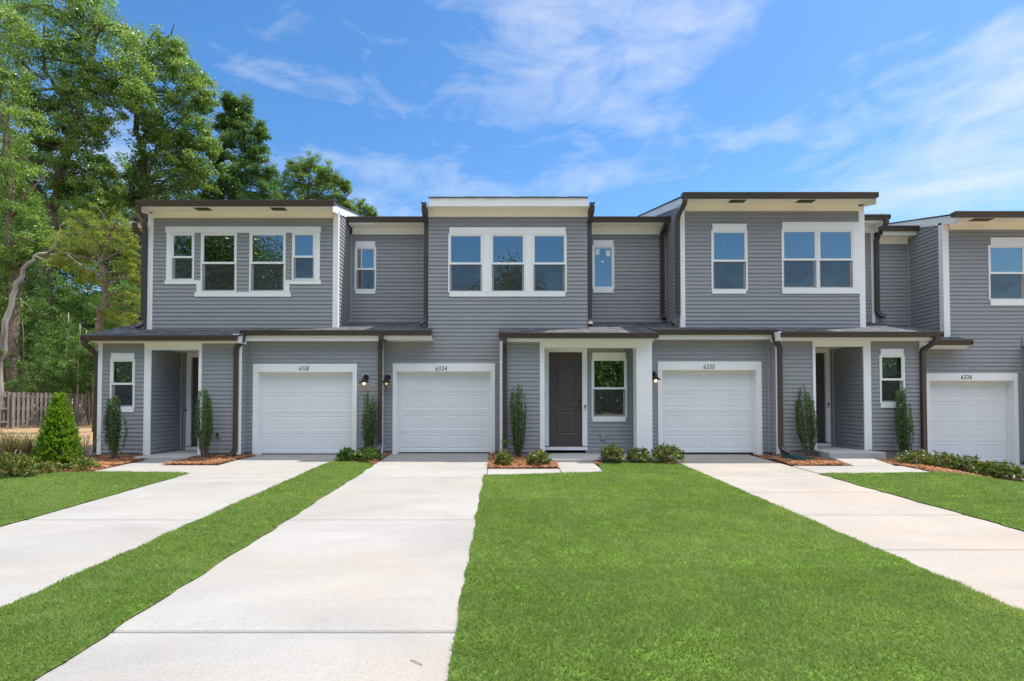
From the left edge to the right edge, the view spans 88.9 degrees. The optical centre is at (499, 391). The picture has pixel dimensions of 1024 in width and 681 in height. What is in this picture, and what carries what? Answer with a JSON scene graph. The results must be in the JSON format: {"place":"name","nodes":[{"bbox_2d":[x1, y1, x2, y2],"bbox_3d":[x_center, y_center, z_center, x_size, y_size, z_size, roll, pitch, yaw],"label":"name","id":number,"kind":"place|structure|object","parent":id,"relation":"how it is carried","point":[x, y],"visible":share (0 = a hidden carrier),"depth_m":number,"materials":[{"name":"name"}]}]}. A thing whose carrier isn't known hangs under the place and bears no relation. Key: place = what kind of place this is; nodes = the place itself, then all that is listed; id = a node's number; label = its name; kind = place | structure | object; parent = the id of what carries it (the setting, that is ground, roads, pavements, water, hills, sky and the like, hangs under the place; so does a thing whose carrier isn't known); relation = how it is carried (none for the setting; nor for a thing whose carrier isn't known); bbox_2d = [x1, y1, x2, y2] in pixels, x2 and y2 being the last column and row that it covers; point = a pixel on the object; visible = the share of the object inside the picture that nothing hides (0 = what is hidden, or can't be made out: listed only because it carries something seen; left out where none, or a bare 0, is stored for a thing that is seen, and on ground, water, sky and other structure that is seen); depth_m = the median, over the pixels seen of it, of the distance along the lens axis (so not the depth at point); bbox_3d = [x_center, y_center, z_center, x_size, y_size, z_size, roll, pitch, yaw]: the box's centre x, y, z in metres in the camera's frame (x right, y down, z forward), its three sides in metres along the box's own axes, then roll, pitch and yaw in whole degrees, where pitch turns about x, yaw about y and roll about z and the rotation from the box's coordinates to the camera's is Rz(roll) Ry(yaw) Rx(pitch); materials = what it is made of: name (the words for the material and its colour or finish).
{"place":"outdoors","nodes":[
{"label":"outdoors","id":0,"kind":"place"},
{"bbox_2d":[0,446,92,454],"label":"soil bed","id":1,"kind":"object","parent":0,"point":[68,450],"depth_m":14.84,"materials":[{"name":"brown soil"}]},
{"bbox_2d":[97,460,216,475],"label":"walkway","id":2,"kind":"structure","parent":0,"point":[150,465],"depth_m":11.16,"materials":[{"name":"concrete"}]},
{"bbox_2d":[0,454,336,605],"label":"driveway","id":3,"kind":"structure","parent":0,"point":[41,552],"depth_m":6.83,"materials":[{"name":"concrete"}]},
{"bbox_2d":[33,453,489,680],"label":"driveway","id":4,"kind":"structure","parent":0,"point":[358,577],"depth_m":4.27,"materials":[{"name":"concrete"}]},
{"bbox_2d":[0,460,1023,680],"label":"lawn","id":5,"kind":"structure","parent":0,"point":[749,562],"depth_m":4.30,"materials":[{"name":"plant"}]},
{"bbox_2d":[0,451,38,476],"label":"shrub","id":6,"kind":"object","parent":5,"relation":"on","point":[7,467],"visible":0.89,"depth_m":9.94,"materials":[{"name":"green plant"}]},
{"bbox_2d":[14,465,40,477],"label":"shrub","id":7,"kind":"object","parent":5,"relation":"on","point":[28,471],"visible":0.95,"depth_m":9.88,"materials":[{"name":"green plant"}]},
{"bbox_2d":[599,442,625,461],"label":"shrub","id":8,"kind":"object","parent":5,"relation":"on","point":[607,452],"visible":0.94,"depth_m":11.73,"materials":[{"name":"green plant"}]},
{"bbox_2d":[0,405,1023,527],"bbox_3d":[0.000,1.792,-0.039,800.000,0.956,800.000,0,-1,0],"label":"ground","id":9,"kind":"structure","parent":0,"point":[85,430],"depth_m":20.27,"materials":[{"name":"beige soil"}]},
{"bbox_2d":[21,304,25,423],"bbox_3d":[-29.564,-1.698,32.437,0.455,7.524,0.165,0,-1,0],"label":"sapling","id":10,"kind":"object","parent":9,"relation":"on","point":[23,358],"visible":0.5,"depth_m":32.44,"materials":[{"name":"brown plant"}]},
{"bbox_2d":[0,3,62,425],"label":"tree","id":11,"kind":"object","parent":9,"relation":"on","point":[14,225],"visible":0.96,"depth_m":31.16,"materials":[{"name":"green plant"}]},
{"bbox_2d":[0,223,90,426],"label":"tree","id":12,"kind":"object","parent":9,"relation":"on","point":[4,325],"visible":0.81,"depth_m":28.52,"materials":[{"name":"grey plant"}]},
{"bbox_2d":[0,392,91,428],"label":"fence","id":13,"kind":"object","parent":9,"relation":"on","point":[11,408],"visible":0.33,"depth_m":27.55,"materials":[{"name":"brown wood"}]},
{"bbox_2d":[64,313,68,392],"bbox_3d":[-26.256,-1.376,31.622,0.227,6.841,0.162,0,-1,0],"label":"sapling","id":14,"kind":"object","parent":9,"relation":"on","point":[66,347],"visible":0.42,"depth_m":31.64,"materials":[{"name":"brown plant"}]},
{"bbox_2d":[76,324,80,425],"bbox_3d":[-24.242,-0.957,30.051,0.159,5.934,0.145,0,-1,0],"label":"sapling","id":15,"kind":"object","parent":9,"relation":"on","point":[77,388],"visible":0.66,"depth_m":30.00,"materials":[{"name":"brown plant"}]},
{"bbox_2d":[0,0,162,421],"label":"tree","id":16,"kind":"object","parent":9,"relation":"on","point":[61,180],"visible":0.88,"depth_m":36.05,"materials":[{"name":"green plant"}]},
{"bbox_2d":[86,330,89,424],"bbox_3d":[-24.322,-0.806,30.843,0.307,5.671,0.127,0,-1,0],"label":"sapling","id":17,"kind":"object","parent":9,"relation":"on","point":[88,405],"visible":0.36,"depth_m":30.79,"materials":[{"name":"brown plant"}]},
{"bbox_2d":[41,201,146,431],"bbox_3d":[-18.596,-3.370,24.076,5.041,10.531,2.246,0,-1,0],"label":"tree","id":18,"kind":"object","parent":9,"relation":"on","point":[102,308],"visible":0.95,"depth_m":24.02,"materials":[{"name":"green plant"}]},
{"bbox_2d":[0,165,287,414],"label":"trees","id":19,"kind":"object","parent":9,"relation":"on","point":[69,299],"visible":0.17,"depth_m":33.50,"materials":[{"name":"green plant"}]},
{"bbox_2d":[108,18,233,321],"bbox_3d":[-24.939,-12.881,39.321,9.149,30.193,5.043,0,-1,0],"label":"tree","id":20,"kind":"object","parent":9,"relation":"on","point":[183,163],"visible":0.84,"depth_m":38.96,"materials":[{"name":"green plant"}]},
{"bbox_2d":[191,88,283,199],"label":"tree","id":21,"kind":"object","parent":9,"relation":"on","point":[231,119],"visible":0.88,"depth_m":41.93,"materials":[{"name":"green plant"}]},
{"bbox_2d":[80,200,427,462],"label":"townhouse","id":22,"kind":"structure","parent":9,"relation":"on","point":[266,322],"depth_m":13.42,"materials":[{"name":"grey wood"}]},
{"bbox_2d":[110,359,134,407],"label":"window","id":23,"kind":"structure","parent":22,"relation":"in","point":[125,368],"depth_m":12.92,"materials":[{"name":"white plastic"}]},
{"bbox_2d":[170,233,194,279],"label":"window","id":24,"kind":"structure","parent":22,"relation":"in","point":[172,258],"depth_m":13.46,"materials":[{"name":"white plastic"}]},
{"bbox_2d":[192,357,198,445],"bbox_3d":[-7.865,0.269,14.061,0.841,2.386,0.093,0,-1,0],"label":"front door","id":25,"kind":"structure","parent":22,"relation":"in","point":[195,359],"depth_m":14.08,"materials":[{"name":"paint"}]},
{"bbox_2d":[200,233,236,291],"bbox_3d":[-7.237,-3.327,13.488,0.923,1.533,0.085,0,-1,0],"label":"window","id":26,"kind":"structure","parent":22,"relation":"in","point":[203,264],"depth_m":13.46,"materials":[{"name":"white plastic"}]},
{"bbox_2d":[249,233,285,291],"bbox_3d":[-5.981,-3.330,13.488,0.931,1.539,0.085,0,-1,0],"label":"window","id":27,"kind":"structure","parent":22,"relation":"in","point":[251,264],"depth_m":13.46,"materials":[{"name":"white plastic"}]},
{"bbox_2d":[292,233,314,279],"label":"window","id":28,"kind":"structure","parent":22,"relation":"in","point":[294,257],"depth_m":13.46,"materials":[{"name":"white plastic"}]},
{"bbox_2d":[260,372,352,454],"bbox_3d":[-4.890,0.556,13.306,2.390,2.096,0.050,0,-1,0],"label":"garage door","id":29,"kind":"structure","parent":22,"relation":"in","point":[301,412],"depth_m":13.31,"materials":[{"name":"metal"}]},
{"bbox_2d":[355,247,375,289],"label":"window","id":30,"kind":"structure","parent":22,"relation":"in","point":[356,248],"depth_m":14.60,"materials":[{"name":"white plastic"}]},
{"bbox_2d":[269,150,358,211],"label":"tree","id":31,"kind":"object","parent":9,"relation":"on","point":[325,178],"visible":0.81,"depth_m":50.01,"materials":[{"name":"green plant"}]},
{"bbox_2d":[356,197,378,215],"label":"tree","id":32,"kind":"object","parent":9,"relation":"on","point":[370,211],"visible":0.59,"depth_m":56.15,"materials":[{"name":"green plant"}]},
{"bbox_2d":[379,196,670,464],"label":"townhouse","id":33,"kind":"structure","parent":9,"relation":"on","point":[547,303],"depth_m":13.45,"materials":[{"name":"grey wood"}]},
{"bbox_2d":[397,372,490,452],"bbox_3d":[-1.437,0.544,13.556,2.421,2.112,0.050,0,-1,0],"label":"garage door","id":34,"kind":"structure","parent":33,"relation":"in","point":[438,412],"depth_m":13.56,"materials":[{"name":"metal"}]},
{"bbox_2d":[448,234,482,292],"bbox_3d":[-0.872,-3.313,13.488,0.904,1.525,0.085,0,-1,0],"label":"window","id":35,"kind":"structure","parent":33,"relation":"in","point":[450,263],"depth_m":13.46,"materials":[{"name":"white plastic"}]},
{"bbox_2d":[490,234,525,291],"bbox_3d":[0.214,-3.313,13.488,0.904,1.525,0.085,0,-1,0],"label":"window","id":36,"kind":"structure","parent":33,"relation":"in","point":[492,263],"depth_m":13.46,"materials":[{"name":"white plastic"}]},
{"bbox_2d":[532,234,566,292],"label":"window","id":37,"kind":"structure","parent":33,"relation":"in","point":[534,263],"depth_m":13.46,"materials":[{"name":"white plastic"}]},
{"bbox_2d":[549,353,581,445],"bbox_3d":[1.689,0.188,13.413,0.858,2.413,0.093,0,-1,0],"label":"front door","id":38,"kind":"structure","parent":33,"relation":"in","point":[565,369],"depth_m":13.43,"materials":[{"name":"paint"}]},
{"bbox_2d":[592,246,613,288],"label":"window","id":39,"kind":"structure","parent":33,"relation":"in","point":[595,249],"depth_m":14.59,"materials":[{"name":"white plastic"}]},
{"bbox_2d":[591,358,626,417],"bbox_3d":[2.810,-0.094,13.418,0.904,1.524,0.085,0,-1,0],"label":"window","id":40,"kind":"structure","parent":33,"relation":"in","point":[624,388],"depth_m":13.39,"materials":[{"name":"white plastic"}]},
{"bbox_2d":[605,192,943,463],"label":"townhouse","id":41,"kind":"structure","parent":9,"relation":"on","point":[772,302],"depth_m":13.33,"materials":[{"name":"grey wood"}]},
{"bbox_2d":[662,371,753,453],"bbox_3d":[5.273,0.520,13.307,2.380,2.119,0.050,0,-1,0],"label":"garage door","id":42,"kind":"structure","parent":41,"relation":"in","point":[704,412],"depth_m":13.31,"materials":[{"name":"metal"}]},
{"bbox_2d":[711,230,747,289],"bbox_3d":[5.922,-3.385,13.490,0.929,1.560,0.085,0,-1,0],"label":"window","id":43,"kind":"structure","parent":41,"relation":"in","point":[745,262],"depth_m":13.46,"materials":[{"name":"white plastic"}]},
{"bbox_2d":[781,229,817,288],"bbox_3d":[7.734,-3.414,13.490,0.925,1.539,0.085,0,-1,0],"label":"window","id":44,"kind":"structure","parent":41,"relation":"in","point":[815,260],"depth_m":13.46,"materials":[{"name":"white plastic"}]},
{"bbox_2d":[815,353,824,441],"bbox_3d":[8.301,0.160,14.013,0.855,2.399,0.093,0,-1,0],"label":"front door","id":45,"kind":"structure","parent":41,"relation":"in","point":[819,357],"depth_m":14.03,"materials":[{"name":"paint"}]},
{"bbox_2d":[818,229,854,288],"bbox_3d":[8.668,-3.414,13.490,0.930,1.539,0.085,0,-1,0],"label":"window","id":46,"kind":"structure","parent":41,"relation":"in","point":[851,260],"depth_m":13.46,"materials":[{"name":"white plastic"}]},
{"bbox_2d":[879,355,904,402],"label":"window","id":47,"kind":"structure","parent":41,"relation":"in","point":[888,364],"depth_m":12.84,"materials":[{"name":"white plastic"}]},
{"bbox_2d":[874,211,1023,464],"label":"townhouse","id":48,"kind":"structure","parent":9,"relation":"on","point":[956,278],"depth_m":13.49,"materials":[{"name":"grey wood"}]},
{"bbox_2d":[930,381,1008,462],"bbox_3d":[12.101,0.789,13.551,2.164,2.132,0.050,0,-1,0],"label":"garage door","id":49,"kind":"structure","parent":48,"relation":"in","point":[968,418],"depth_m":13.56,"materials":[{"name":"metal"}]},
{"bbox_2d":[987,245,1023,299],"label":"window","id":50,"kind":"structure","parent":48,"relation":"in","point":[1021,273],"depth_m":13.46,"materials":[{"name":"glass"}]},
{"bbox_2d":[0,0,1023,404],"label":"sky","id":51,"kind":"structure","parent":0,"point":[629,107],"materials":[{"name":"blue"}]},
{"bbox_2d":[3,452,1023,481],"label":"pine straw","id":52,"kind":"object","parent":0,"point":[105,461],"visible":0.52,"depth_m":11.73,"materials":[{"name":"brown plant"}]},
{"bbox_2d":[1,429,37,462],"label":"grass clump","id":53,"kind":"object","parent":52,"relation":"on","point":[27,446],"visible":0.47,"depth_m":11.05,"materials":[{"name":"beige plant"}]},
{"bbox_2d":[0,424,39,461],"bbox_3d":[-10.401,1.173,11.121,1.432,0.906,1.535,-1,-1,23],"label":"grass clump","id":54,"kind":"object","parent":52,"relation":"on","point":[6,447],"visible":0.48,"depth_m":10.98,"materials":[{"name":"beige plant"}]},
{"bbox_2d":[33,460,66,472],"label":"shrub","id":55,"kind":"object","parent":52,"relation":"on","point":[58,465],"visible":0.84,"depth_m":10.43,"materials":[{"name":"green plant"}]},
{"bbox_2d":[29,392,84,467],"bbox_3d":[-9.438,0.831,11.189,0.962,1.681,0.992,0,-1,0],"label":"conifer","id":56,"kind":"object","parent":52,"relation":"on","point":[59,419],"visible":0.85,"depth_m":11.04,"materials":[{"name":"green plant"}]},
{"bbox_2d":[64,455,100,470],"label":"shrub","id":57,"kind":"object","parent":52,"relation":"on","point":[83,462],"visible":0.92,"depth_m":10.69,"materials":[{"name":"green plant"}]},
{"bbox_2d":[76,432,101,457],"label":"bare shrub","id":58,"kind":"object","parent":52,"relation":"on","point":[85,450],"visible":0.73,"depth_m":11.44,"materials":[{"name":"brown plant"}]},
{"bbox_2d":[102,395,128,458],"bbox_3d":[-9.021,0.850,12.224,0.507,1.541,0.393,0,-1,18],"label":"columnar holly","id":59,"kind":"object","parent":52,"relation":"on","point":[113,424],"visible":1,"depth_m":12.20,"materials":[{"name":"green plant"}]},
{"bbox_2d":[193,389,213,457],"bbox_3d":[-6.997,0.757,12.461,0.459,1.727,0.499,0,-1,0],"label":"columnar holly","id":60,"kind":"object","parent":52,"relation":"on","point":[207,433],"visible":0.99,"depth_m":12.36,"materials":[{"name":"green plant"}]},
{"bbox_2d":[335,446,355,461],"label":"shrub","id":61,"kind":"object","parent":52,"relation":"on","point":[347,454],"visible":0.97,"depth_m":11.98,"materials":[{"name":"green plant"}]},
{"bbox_2d":[354,445,382,461],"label":"shrub","id":62,"kind":"object","parent":52,"relation":"on","point":[372,453],"visible":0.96,"depth_m":11.98,"materials":[{"name":"green plant"}]},
{"bbox_2d":[361,391,378,448],"bbox_3d":[-3.248,0.802,12.857,0.405,1.627,0.445,-1,-2,36],"label":"columnar holly","id":63,"kind":"object","parent":52,"relation":"on","point":[368,436],"visible":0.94,"depth_m":12.81,"materials":[{"name":"green plant"}]},
{"bbox_2d":[493,448,514,465],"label":"shrub","id":64,"kind":"object","parent":52,"relation":"on","point":[502,456],"visible":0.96,"depth_m":11.28,"materials":[{"name":"green plant"}]},
{"bbox_2d":[499,384,528,456],"bbox_3d":[0.343,0.709,12.515,0.706,1.819,0.367,0,-1,0],"label":"columnar holly","id":65,"kind":"object","parent":52,"relation":"on","point":[517,431],"visible":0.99,"depth_m":12.47,"materials":[{"name":"green plant"}]},
{"bbox_2d":[526,448,551,464],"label":"shrub","id":66,"kind":"object","parent":52,"relation":"on","point":[540,457],"visible":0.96,"depth_m":11.26,"materials":[{"name":"green plant"}]},
{"bbox_2d":[625,446,653,461],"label":"shrub","id":67,"kind":"object","parent":52,"relation":"on","point":[634,453],"visible":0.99,"depth_m":11.84,"materials":[{"name":"green plant"}]},
{"bbox_2d":[651,443,684,462],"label":"shrub","id":68,"kind":"object","parent":52,"relation":"on","point":[672,450],"visible":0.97,"depth_m":11.75,"materials":[{"name":"green plant"}]},
{"bbox_2d":[782,454,812,460],"bbox_3d":[6.961,1.544,12.228,0.410,0.120,0.540,1,-1,-32],"label":"splash block","id":69,"kind":"object","parent":52,"relation":"on","point":[793,457],"depth_m":12.23,"materials":[{"name":"green plastic"}]},
{"bbox_2d":[795,384,817,457],"bbox_3d":[7.388,0.717,12.581,0.508,1.803,0.471,-1,-1,31],"label":"columnar holly","id":70,"kind":"object","parent":52,"relation":"on","point":[811,423],"visible":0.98,"depth_m":12.53,"materials":[{"name":"green plant"}]},
{"bbox_2d":[893,388,914,453],"bbox_3d":[9.729,0.813,12.556,0.414,1.844,0.470,-1,-1,31],"label":"columnar holly","id":71,"kind":"object","parent":52,"relation":"on","point":[904,440],"visible":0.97,"depth_m":12.53,"materials":[{"name":"green plant"}]},
{"bbox_2d":[895,448,936,465],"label":"shrub","id":72,"kind":"object","parent":52,"relation":"on","point":[907,457],"visible":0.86,"depth_m":11.50,"materials":[{"name":"green plant"}]},
{"bbox_2d":[920,450,965,469],"bbox_3d":[9.699,1.526,11.487,0.755,0.470,0.761,0,-1,0],"label":"shrub","id":73,"kind":"object","parent":52,"relation":"on","point":[945,456],"visible":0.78,"depth_m":11.32,"materials":[{"name":"green plant"}]},
{"bbox_2d":[949,454,988,474],"bbox_3d":[10.111,1.585,11.325,0.740,0.480,0.730,0,-1,0],"label":"shrub","id":74,"kind":"object","parent":52,"relation":"on","point":[967,461],"visible":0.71,"depth_m":11.19,"materials":[{"name":"green plant"}]},
{"bbox_2d":[968,460,1007,477],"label":"shrub","id":75,"kind":"object","parent":52,"relation":"on","point":[989,465],"visible":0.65,"depth_m":11.02,"materials":[{"name":"green plant"}]},
{"bbox_2d":[989,459,1023,480],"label":"shrub","id":76,"kind":"object","parent":52,"relation":"on","point":[1016,471],"visible":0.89,"depth_m":10.90,"materials":[{"name":"green plant"}]},
{"bbox_2d":[487,462,602,474],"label":"walkway","id":77,"kind":"structure","parent":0,"point":[572,467],"depth_m":10.89,"materials":[{"name":"concrete"}]},
{"bbox_2d":[668,454,1023,609],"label":"driveway","id":78,"kind":"structure","parent":0,"point":[985,556],"depth_m":6.67,"materials":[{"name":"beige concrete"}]},
{"bbox_2d":[792,457,927,476],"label":"walkway","id":79,"kind":"structure","parent":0,"point":[863,464],"depth_m":11.09,"materials":[{"name":"concrete"}]},
{"bbox_2d":[937,463,1023,478],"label":"driveway","id":80,"kind":"structure","parent":0,"point":[1020,465],"depth_m":13.14,"materials":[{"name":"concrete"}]}
]}

